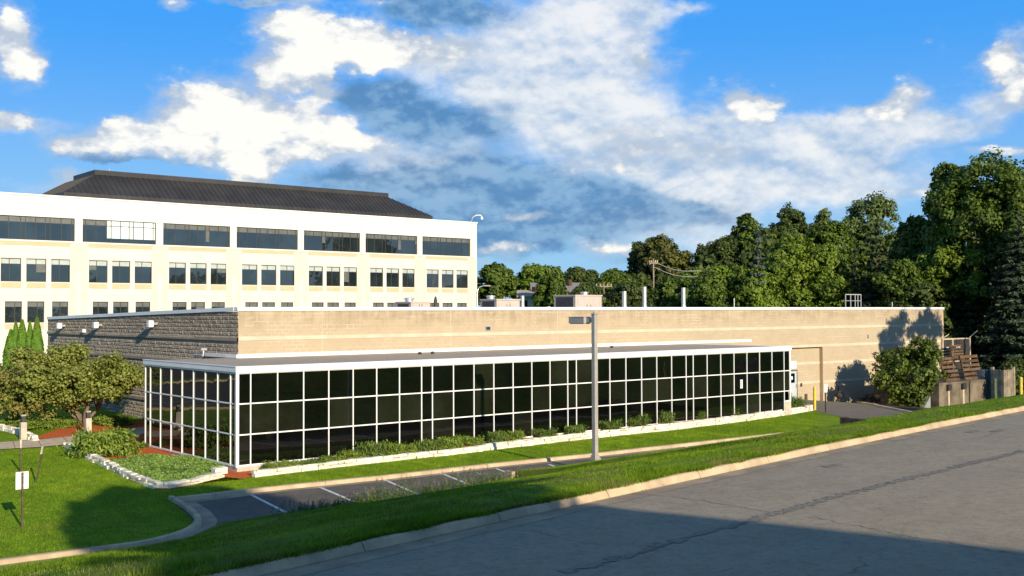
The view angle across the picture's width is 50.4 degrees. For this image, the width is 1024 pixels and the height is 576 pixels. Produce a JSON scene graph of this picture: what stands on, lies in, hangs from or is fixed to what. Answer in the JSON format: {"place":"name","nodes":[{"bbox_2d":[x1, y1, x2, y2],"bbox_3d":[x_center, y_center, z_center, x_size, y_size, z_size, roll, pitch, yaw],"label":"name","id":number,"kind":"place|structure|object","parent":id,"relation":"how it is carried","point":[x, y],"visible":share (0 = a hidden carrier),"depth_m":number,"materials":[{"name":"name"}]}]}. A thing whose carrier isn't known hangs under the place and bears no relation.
{"place":"outdoors","nodes":[
{"label":"outdoors","id":0,"kind":"place"},
{"bbox_2d":[0,427,144,448],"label":"sidewalk","id":1,"kind":"structure","parent":0,"point":[44,442],"depth_m":52.28,"materials":[{"name":"concrete"}]},
{"bbox_2d":[0,385,1021,575],"bbox_3d":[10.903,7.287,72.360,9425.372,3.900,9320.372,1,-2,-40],"label":"ground","id":2,"kind":"structure","parent":0,"point":[823,419],"depth_m":41.51,"materials":[{"name":"green plant"}]},
{"bbox_2d":[16,471,28,527],"bbox_3d":[-14.823,6.460,32.956,0.370,1.785,0.070,1,-2,-40],"label":"sign post","id":3,"kind":"object","parent":2,"relation":"on","point":[22,481],"visible":0.93,"depth_m":32.95,"materials":[{"name":"white metal"}]},
{"bbox_2d":[30,317,44,364],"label":"arborvitae","id":4,"kind":"object","parent":2,"relation":"on","point":[37,343],"visible":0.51,"depth_m":87.80,"materials":[{"name":"green plant"}]},
{"bbox_2d":[11,417,66,430],"bbox_3d":[-25.053,7.242,57.701,2.998,0.625,2.409,0,-1,-24],"label":"juniper shrub","id":5,"kind":"object","parent":2,"relation":"on","point":[36,425],"visible":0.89,"depth_m":57.34,"materials":[{"name":"green plant"}]},
{"bbox_2d":[0,341,144,426],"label":"crabapple tree","id":6,"kind":"object","parent":2,"relation":"on","point":[72,377],"visible":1,"depth_m":57.31,"materials":[{"name":"green plant"}]},
{"bbox_2d":[38,423,116,438],"bbox_3d":[-22.346,7.452,56.801,3.263,0.104,6.914,0,-1,-5],"label":"mulch bed by path","id":7,"kind":"object","parent":2,"relation":"on","point":[60,432],"visible":0.55,"depth_m":56.58,"materials":[{"name":"brown soil"}]},
{"bbox_2d":[0,496,202,564],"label":"lawn kerb","id":8,"kind":"structure","parent":2,"relation":"on","point":[196,524],"depth_m":29.83,"materials":[{"name":"concrete"}]},
{"bbox_2d":[0,500,216,565],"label":"lawn gutter","id":9,"kind":"object","parent":2,"relation":"on","point":[208,517],"visible":0.48,"depth_m":33.89,"materials":[{"name":"concrete"}]},
{"bbox_2d":[114,420,144,438],"bbox_3d":[-19.620,7.493,57.312,4.450,0.180,9.000,1,-2,-40],"label":"mulch bed in shade","id":10,"kind":"object","parent":2,"relation":"on","point":[140,424],"visible":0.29,"depth_m":58.96,"materials":[{"name":"brown soil"}]},
{"bbox_2d":[92,414,134,426],"bbox_3d":[-21.880,7.265,59.650,2.856,0.683,2.474,-1,-2,32],"label":"juniper shrub","id":11,"kind":"object","parent":10,"relation":"on","point":[103,420],"visible":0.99,"depth_m":59.23,"materials":[{"name":"green plant"}]},
{"bbox_2d":[0,447,274,557],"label":"lawn grass","id":12,"kind":"structure","parent":2,"relation":"on","point":[70,503],"depth_m":37.09,"materials":[{"name":"green plant"}]},
{"bbox_2d":[62,442,224,488],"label":"limestone wall","id":13,"kind":"structure","parent":2,"relation":"on","point":[104,463],"depth_m":41.97,"materials":[{"name":"white stone"}]},
{"bbox_2d":[64,437,252,488],"bbox_3d":[-15.742,7.430,47.377,5.320,0.261,15.354,1,-2,-40],"label":"mulch bed","id":14,"kind":"object","parent":2,"relation":"on","point":[228,475],"visible":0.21,"depth_m":44.32,"materials":[{"name":"brown soil"}]},
{"bbox_2d":[56,424,142,458],"bbox_3d":[-18.106,6.902,48.456,3.285,1.562,3.679,-1,-1,27],"label":"juniper shrub","id":15,"kind":"object","parent":14,"relation":"on","point":[107,443],"visible":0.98,"depth_m":47.82,"materials":[{"name":"green plant"}]},
{"bbox_2d":[93,453,225,484],"bbox_3d":[-13.878,7.317,44.516,4.550,0.414,7.900,1,-2,-40],"label":"ground cover","id":16,"kind":"object","parent":14,"relation":"on","point":[161,463],"depth_m":44.71,"materials":[{"name":"green plant"}]},
{"bbox_2d":[0,168,482,365],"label":"office building","id":17,"kind":"structure","parent":2,"relation":"on","point":[97,242],"depth_m":114.62,"materials":[{"name":"white concrete"}]},
{"bbox_2d":[1,258,20,281],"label":"window","id":18,"kind":"structure","parent":17,"relation":"in","point":[10,267],"depth_m":101.11,"materials":[{"name":"blue glass"}]},
{"bbox_2d":[5,301,21,322],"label":"window","id":19,"kind":"structure","parent":17,"relation":"in","point":[13,309],"depth_m":101.13,"materials":[{"name":"grey glass"}]},
{"bbox_2d":[27,301,43,322],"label":"window","id":20,"kind":"structure","parent":17,"relation":"in","point":[35,309],"depth_m":102.40,"materials":[{"name":"grey glass"}]},
{"bbox_2d":[26,258,45,281],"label":"window","id":21,"kind":"structure","parent":17,"relation":"in","point":[35,268],"depth_m":102.52,"materials":[{"name":"blue glass"}]},
{"bbox_2d":[0,215,74,240],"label":"window","id":22,"kind":"structure","parent":17,"relation":"in","point":[11,226],"depth_m":102.60,"materials":[{"name":"blue glass"}]},
{"bbox_2d":[51,259,69,281],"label":"window","id":23,"kind":"structure","parent":17,"relation":"in","point":[60,268],"depth_m":103.93,"materials":[{"name":"blue glass"}]},
{"bbox_2d":[89,260,106,282],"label":"window","id":24,"kind":"structure","parent":17,"relation":"in","point":[97,268],"depth_m":106.22,"materials":[{"name":"blue glass"}]},
{"bbox_2d":[83,219,155,244],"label":"window","id":25,"kind":"structure","parent":17,"relation":"in","point":[103,231],"depth_m":107.60,"materials":[{"name":"white glass"}]},
{"bbox_2d":[112,261,129,282],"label":"window","id":26,"kind":"structure","parent":17,"relation":"in","point":[120,269],"depth_m":107.65,"materials":[{"name":"blue glass"}]},
{"bbox_2d":[135,261,151,282],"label":"window","id":27,"kind":"structure","parent":17,"relation":"in","point":[143,270],"depth_m":109.08,"materials":[{"name":"blue glass"}]},
{"bbox_2d":[169,262,185,283],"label":"window","id":28,"kind":"structure","parent":17,"relation":"in","point":[177,271],"depth_m":111.34,"materials":[{"name":"blue glass"}]},
{"bbox_2d":[163,223,229,246],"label":"window","id":29,"kind":"structure","parent":17,"relation":"in","point":[173,234],"depth_m":112.71,"materials":[{"name":"blue glass"}]},
{"bbox_2d":[190,263,205,283],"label":"window","id":30,"kind":"structure","parent":17,"relation":"in","point":[197,271],"depth_m":112.76,"materials":[{"name":"blue glass"}]},
{"bbox_2d":[211,264,225,284],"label":"window","id":31,"kind":"structure","parent":17,"relation":"in","point":[218,271],"depth_m":114.21,"materials":[{"name":"glass"}]},
{"bbox_2d":[242,264,256,284],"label":"window","id":32,"kind":"structure","parent":17,"relation":"in","point":[249,272],"depth_m":116.43,"materials":[{"name":"blue glass"}]},
{"bbox_2d":[237,227,296,249],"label":"window","id":33,"kind":"structure","parent":17,"relation":"in","point":[261,238],"depth_m":117.83,"materials":[{"name":"blue glass"}]},
{"bbox_2d":[261,265,275,284],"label":"window","id":34,"kind":"structure","parent":17,"relation":"in","point":[268,272],"depth_m":117.89,"materials":[{"name":"blue glass"}]},
{"bbox_2d":[280,265,293,285],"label":"window","id":35,"kind":"structure","parent":17,"relation":"in","point":[286,272],"depth_m":119.34,"materials":[{"name":"blue glass"}]},
{"bbox_2d":[309,266,321,285],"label":"window","id":36,"kind":"structure","parent":17,"relation":"in","point":[315,272],"depth_m":121.57,"materials":[{"name":"glass"}]},
{"bbox_2d":[304,230,359,251],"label":"window","id":37,"kind":"structure","parent":17,"relation":"in","point":[313,240],"depth_m":122.97,"materials":[{"name":"blue glass"}]},
{"bbox_2d":[326,267,339,285],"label":"window","id":38,"kind":"structure","parent":17,"relation":"in","point":[332,273],"depth_m":123.03,"materials":[{"name":"black glass"}]},
{"bbox_2d":[344,267,356,285],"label":"window","id":39,"kind":"structure","parent":17,"relation":"in","point":[350,273],"depth_m":124.48,"materials":[{"name":"glass"}]},
{"bbox_2d":[370,268,382,286],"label":"window","id":40,"kind":"structure","parent":17,"relation":"in","point":[376,274],"depth_m":126.72,"materials":[{"name":"glass"}]},
{"bbox_2d":[366,233,416,253],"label":"window","id":41,"kind":"structure","parent":17,"relation":"in","point":[375,243],"depth_m":128.12,"materials":[{"name":"blue glass"}]},
{"bbox_2d":[422,236,469,255],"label":"window","id":42,"kind":"structure","parent":17,"relation":"in","point":[444,246],"depth_m":133.19,"materials":[{"name":"blue glass"}]},
{"bbox_2d":[176,452,649,524],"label":"parking lot","id":43,"kind":"structure","parent":2,"relation":"on","point":[233,509],"depth_m":38.50,"materials":[{"name":"grey asphalt"}]},
{"bbox_2d":[185,445,699,502],"bbox_3d":[2.666,7.501,47.656,35.335,0.002,0.656,1,-2,-37],"label":"parking gutter","id":44,"kind":"object","parent":43,"relation":"on","point":[233,496],"visible":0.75,"depth_m":42.59,"materials":[{"name":"concrete"}]},
{"bbox_2d":[171,430,798,501],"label":"parking kerb","id":45,"kind":"structure","parent":2,"relation":"on","point":[308,484],"depth_m":43.44,"materials":[{"name":"concrete"}]},
{"bbox_2d":[47,307,943,471],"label":"office building","id":46,"kind":"structure","parent":2,"relation":"on","point":[247,389],"depth_m":57.71,"materials":[{"name":"stone"}]},
{"bbox_2d":[479,295,520,306],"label":"rooftop unit","id":47,"kind":"object","parent":46,"relation":"on","point":[490,301],"visible":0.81,"depth_m":79.47,"materials":[{"name":"beige metal"}]},
{"bbox_2d":[553,292,602,306],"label":"rooftop unit","id":48,"kind":"object","parent":46,"relation":"on","point":[584,299],"visible":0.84,"depth_m":84.73,"materials":[{"name":"beige metal"}]},
{"bbox_2d":[477,262,517,304],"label":"deciduous tree","id":49,"kind":"object","parent":2,"relation":"on","point":[501,279],"visible":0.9,"depth_m":138.53,"materials":[{"name":"green plant"}]},
{"bbox_2d":[251,405,812,476],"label":"limestone wall","id":50,"kind":"structure","parent":2,"relation":"on","point":[546,440],"depth_m":52.81,"materials":[{"name":"white stone"}]},
{"bbox_2d":[513,262,565,298],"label":"deciduous tree","id":51,"kind":"object","parent":2,"relation":"on","point":[527,275],"visible":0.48,"depth_m":188.05,"materials":[{"name":"green plant"}]},
{"bbox_2d":[531,272,570,306],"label":"deciduous tree","id":52,"kind":"object","parent":2,"relation":"on","point":[548,286],"visible":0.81,"depth_m":144.45,"materials":[{"name":"green plant"}]},
{"bbox_2d":[395,417,716,457],"bbox_3d":[4.715,7.545,57.108,41.102,0.320,1.632,1,-2,-42],"label":"front mulch bed","id":53,"kind":"object","parent":2,"relation":"on","point":[564,434],"visible":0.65,"depth_m":55.58,"materials":[{"name":"brown soil"}]},
{"bbox_2d":[352,439,390,457],"bbox_3d":[-6.094,7.118,47.832,1.410,1.010,1.941,-1,-2,39],"label":"juniper shrub","id":54,"kind":"object","parent":53,"relation":"on","point":[371,449],"visible":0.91,"depth_m":47.53,"materials":[{"name":"green plant"}]},
{"bbox_2d":[412,437,446,451],"bbox_3d":[-3.753,7.198,49.817,1.368,0.722,1.879,-1,-1,26],"label":"juniper shrub","id":55,"kind":"object","parent":53,"relation":"on","point":[429,445],"visible":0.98,"depth_m":49.49,"materials":[{"name":"green plant"}]},
{"bbox_2d":[435,434,465,448],"bbox_3d":[-2.960,7.176,50.564,1.411,0.707,2.048,-1,-2,35],"label":"juniper shrub","id":56,"kind":"object","parent":53,"relation":"on","point":[454,442],"visible":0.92,"depth_m":50.23,"materials":[{"name":"green plant"}]},
{"bbox_2d":[481,430,512,442],"bbox_3d":[-0.834,7.162,52.388,1.724,0.786,1.350,0,-1,-3],"label":"juniper shrub","id":57,"kind":"object","parent":53,"relation":"on","point":[495,436],"visible":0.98,"depth_m":52.08,"materials":[{"name":"green plant"}]},
{"bbox_2d":[564,266,600,283],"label":"deciduous tree","id":58,"kind":"object","parent":2,"relation":"on","point":[576,274],"visible":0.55,"depth_m":212.69,"materials":[{"name":"green plant"}]},
{"bbox_2d":[569,281,608,303],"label":"deciduous tree","id":59,"kind":"object","parent":2,"relation":"on","point":[590,288],"visible":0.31,"depth_m":125.10,"materials":[{"name":"green plant"}]},
{"bbox_2d":[203,406,1023,575],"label":"road kerb","id":60,"kind":"structure","parent":2,"relation":"on","point":[359,547],"depth_m":19.64,"materials":[{"name":"concrete"}]},
{"bbox_2d":[594,268,648,302],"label":"deciduous tree","id":61,"kind":"object","parent":2,"relation":"on","point":[613,276],"visible":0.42,"depth_m":132.68,"materials":[{"name":"green plant"}]},
{"bbox_2d":[602,281,655,306],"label":"deciduous tree","id":62,"kind":"object","parent":2,"relation":"on","point":[633,290],"visible":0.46,"depth_m":126.65,"materials":[{"name":"green plant"}]},
{"bbox_2d":[627,241,645,276],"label":"deciduous tree","id":63,"kind":"object","parent":2,"relation":"on","point":[636,249],"visible":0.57,"depth_m":145.64,"materials":[{"name":"green plant"}]},
{"bbox_2d":[631,233,696,288],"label":"deciduous tree","id":64,"kind":"object","parent":2,"relation":"on","point":[662,251],"visible":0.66,"depth_m":138.43,"materials":[{"name":"green plant"}]},
{"bbox_2d":[647,275,685,306],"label":"deciduous tree","id":65,"kind":"object","parent":2,"relation":"on","point":[667,290],"visible":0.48,"depth_m":111.30,"materials":[{"name":"green plant"}]},
{"bbox_2d":[677,269,732,306],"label":"deciduous tree","id":66,"kind":"object","parent":2,"relation":"on","point":[708,289],"visible":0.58,"depth_m":103.10,"materials":[{"name":"green plant"}]},
{"bbox_2d":[688,263,749,306],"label":"deciduous tree","id":67,"kind":"object","parent":2,"relation":"on","point":[728,270],"visible":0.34,"depth_m":106.73,"materials":[{"name":"green plant"}]},
{"bbox_2d":[703,237,741,265],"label":"deciduous tree","id":68,"kind":"object","parent":2,"relation":"on","point":[728,249],"visible":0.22,"depth_m":137.28,"materials":[{"name":"green plant"}]},
{"bbox_2d":[717,212,779,267],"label":"deciduous tree","id":69,"kind":"object","parent":2,"relation":"on","point":[740,233],"visible":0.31,"depth_m":141.31,"materials":[{"name":"green plant"}]},
{"bbox_2d":[727,265,789,306],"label":"deciduous tree","id":70,"kind":"object","parent":2,"relation":"on","point":[747,293],"visible":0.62,"depth_m":103.27,"materials":[{"name":"green plant"}]},
{"bbox_2d":[751,228,770,301],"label":"spruce tree","id":71,"kind":"object","parent":2,"relation":"on","point":[757,259],"visible":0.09,"depth_m":103.87,"materials":[{"name":"green plant"}]},
{"bbox_2d":[766,201,814,250],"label":"deciduous tree","id":72,"kind":"object","parent":2,"relation":"on","point":[792,221],"visible":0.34,"depth_m":142.82,"materials":[{"name":"green plant"}]},
{"bbox_2d":[759,232,849,306],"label":"deciduous tree","id":73,"kind":"object","parent":2,"relation":"on","point":[791,256],"visible":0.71,"depth_m":107.63,"materials":[{"name":"green plant"}]},
{"bbox_2d":[778,270,835,306],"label":"deciduous tree","id":74,"kind":"object","parent":2,"relation":"on","point":[799,297],"visible":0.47,"depth_m":107.56,"materials":[{"name":"green plant"}]},
{"bbox_2d":[637,221,1004,352],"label":"wood","id":75,"kind":"object","parent":2,"relation":"on","point":[865,243],"visible":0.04,"depth_m":136.70,"materials":[{"name":"green plant"}]},
{"bbox_2d":[799,259,867,306],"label":"deciduous tree","id":76,"kind":"object","parent":2,"relation":"on","point":[837,288],"visible":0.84,"depth_m":106.95,"materials":[{"name":"green plant"}]},
{"bbox_2d":[807,218,869,284],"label":"deciduous tree","id":77,"kind":"object","parent":2,"relation":"on","point":[835,232],"visible":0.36,"depth_m":132.75,"materials":[{"name":"green plant"}]},
{"bbox_2d":[843,244,867,306],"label":"spruce tree","id":78,"kind":"object","parent":2,"relation":"on","point":[855,251],"visible":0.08,"depth_m":106.16,"materials":[{"name":"green plant"}]},
{"bbox_2d":[838,190,901,264],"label":"deciduous tree","id":79,"kind":"object","parent":2,"relation":"on","point":[879,206],"visible":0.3,"depth_m":150.51,"materials":[{"name":"green plant"}]},
{"bbox_2d":[856,218,888,306],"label":"spruce tree","id":80,"kind":"object","parent":2,"relation":"on","point":[873,296],"visible":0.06,"depth_m":104.96,"materials":[{"name":"green plant"}]},
{"bbox_2d":[851,402,927,410],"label":"service yard","id":81,"kind":"structure","parent":2,"relation":"on","point":[908,408],"depth_m":73.79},
{"bbox_2d":[868,335,950,406],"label":"bushy tree","id":82,"kind":"object","parent":81,"relation":"on","point":[916,365],"visible":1,"depth_m":81.80,"materials":[{"name":"green plant"}]},
{"bbox_2d":[874,377,986,407],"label":"concrete wall","id":83,"kind":"structure","parent":81,"relation":"on","point":[961,391],"depth_m":84.31,"materials":[{"name":"concrete"}]},
{"bbox_2d":[939,356,960,381],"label":"pallet","id":84,"kind":"object","parent":83,"relation":"on","point":[950,367],"visible":0.77,"depth_m":85.26,"materials":[{"name":"brown wood"}]},
{"bbox_2d":[958,354,979,379],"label":"pallet","id":85,"kind":"object","parent":83,"relation":"on","point":[969,365],"visible":1,"depth_m":87.06,"materials":[{"name":"brown wood"}]},
{"bbox_2d":[941,330,977,377],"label":"fence","id":86,"kind":"object","parent":81,"relation":"on","point":[965,343],"visible":0.46,"depth_m":90.56,"materials":[{"name":"metal"}]},
{"bbox_2d":[952,368,990,399],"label":"steel container","id":87,"kind":"object","parent":81,"relation":"on","point":[983,373],"visible":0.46,"depth_m":87.56,"materials":[{"name":"metal"}]},
{"bbox_2d":[868,258,936,306],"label":"deciduous tree","id":88,"kind":"object","parent":2,"relation":"on","point":[893,278],"visible":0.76,"depth_m":102.02,"materials":[{"name":"green plant"}]},
{"bbox_2d":[883,214,931,276],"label":"deciduous tree","id":89,"kind":"object","parent":2,"relation":"on","point":[907,244],"visible":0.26,"depth_m":111.30,"materials":[{"name":"green plant"}]},
{"bbox_2d":[883,276,962,339],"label":"deciduous tree","id":90,"kind":"object","parent":2,"relation":"on","point":[928,289],"visible":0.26,"depth_m":100.71,"materials":[{"name":"green plant"}]},
{"bbox_2d":[922,161,968,240],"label":"deciduous tree","id":91,"kind":"object","parent":2,"relation":"on","point":[940,171],"visible":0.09,"depth_m":107.85,"materials":[{"name":"green plant"}]},
{"bbox_2d":[915,221,993,319],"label":"deciduous tree","id":92,"kind":"object","parent":2,"relation":"on","point":[933,262],"visible":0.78,"depth_m":102.40,"materials":[{"name":"green plant"}]},
{"bbox_2d":[918,147,1023,352],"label":"deciduous tree","id":93,"kind":"object","parent":2,"relation":"on","point":[981,202],"visible":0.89,"depth_m":101.86,"materials":[{"name":"green plant"}]},
{"bbox_2d":[949,265,993,366],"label":"spruce tree","id":94,"kind":"object","parent":2,"relation":"on","point":[968,314],"visible":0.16,"depth_m":102.40,"materials":[{"name":"green plant"}]},
{"bbox_2d":[946,265,997,345],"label":"deciduous tree","id":95,"kind":"object","parent":2,"relation":"on","point":[984,314],"visible":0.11,"depth_m":103.65,"materials":[{"name":"green plant"}]},
{"bbox_2d":[971,216,1023,369],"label":"spruce tree","id":96,"kind":"object","parent":2,"relation":"on","point":[1006,334],"visible":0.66,"depth_m":96.43,"materials":[{"name":"green plant"}]},
{"bbox_2d":[983,209,1023,298],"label":"deciduous tree","id":97,"kind":"object","parent":2,"relation":"on","point":[996,247],"visible":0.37,"depth_m":99.87,"materials":[{"name":"green plant"}]},
{"bbox_2d":[990,355,1023,394],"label":"deciduous tree","id":98,"kind":"object","parent":2,"relation":"on","point":[1018,364],"visible":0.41,"depth_m":85.27,"materials":[{"name":"green plant"}]},
{"bbox_2d":[0,394,1023,575],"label":"grass bank","id":99,"kind":"structure","parent":0,"point":[303,537],"depth_m":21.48,"materials":[{"name":"green plant"}]},
{"bbox_2d":[271,467,523,515],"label":"weeds","id":100,"kind":"object","parent":99,"relation":"on","point":[301,508],"visible":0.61,"depth_m":37.14,"materials":[{"name":"green plant"}]},
{"bbox_2d":[569,311,600,460],"bbox_3d":[2.978,3.982,44.535,0.420,6.086,1.510,1,-2,-40],"label":"lamp post","id":101,"kind":"object","parent":99,"relation":"on","point":[593,321],"visible":0.94,"depth_m":44.03,"materials":[{"name":"grey metal"}]},
{"bbox_2d":[990,367,1015,398],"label":"wooden fence","id":102,"kind":"object","parent":99,"relation":"on","point":[1005,383],"visible":0.7,"depth_m":65.20,"materials":[{"name":"grey wood"}]},
{"bbox_2d":[0,0,1023,306],"label":"sky","id":103,"kind":"structure","parent":0,"point":[578,132],"materials":[{"name":"blue"}]},
{"bbox_2d":[304,414,1023,575],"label":"road","id":104,"kind":"structure","parent":0,"point":[980,506],"depth_m":17.93,"materials":[{"name":"grey asphalt"}]},
{"bbox_2d":[263,411,1023,575],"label":"gutter","id":105,"kind":"object","parent":104,"relation":"on","point":[343,561],"visible":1,"depth_m":19.76,"materials":[{"name":"concrete"}]},
{"bbox_2d":[557,429,1023,572],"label":"tar joint","id":106,"kind":"object","parent":104,"relation":"on","point":[676,540],"visible":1,"depth_m":18.87,"materials":[{"name":"black asphalt"}]},
{"bbox_2d":[803,400,904,417],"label":"driveway","id":107,"kind":"structure","parent":0,"point":[850,409],"depth_m":70.75,"materials":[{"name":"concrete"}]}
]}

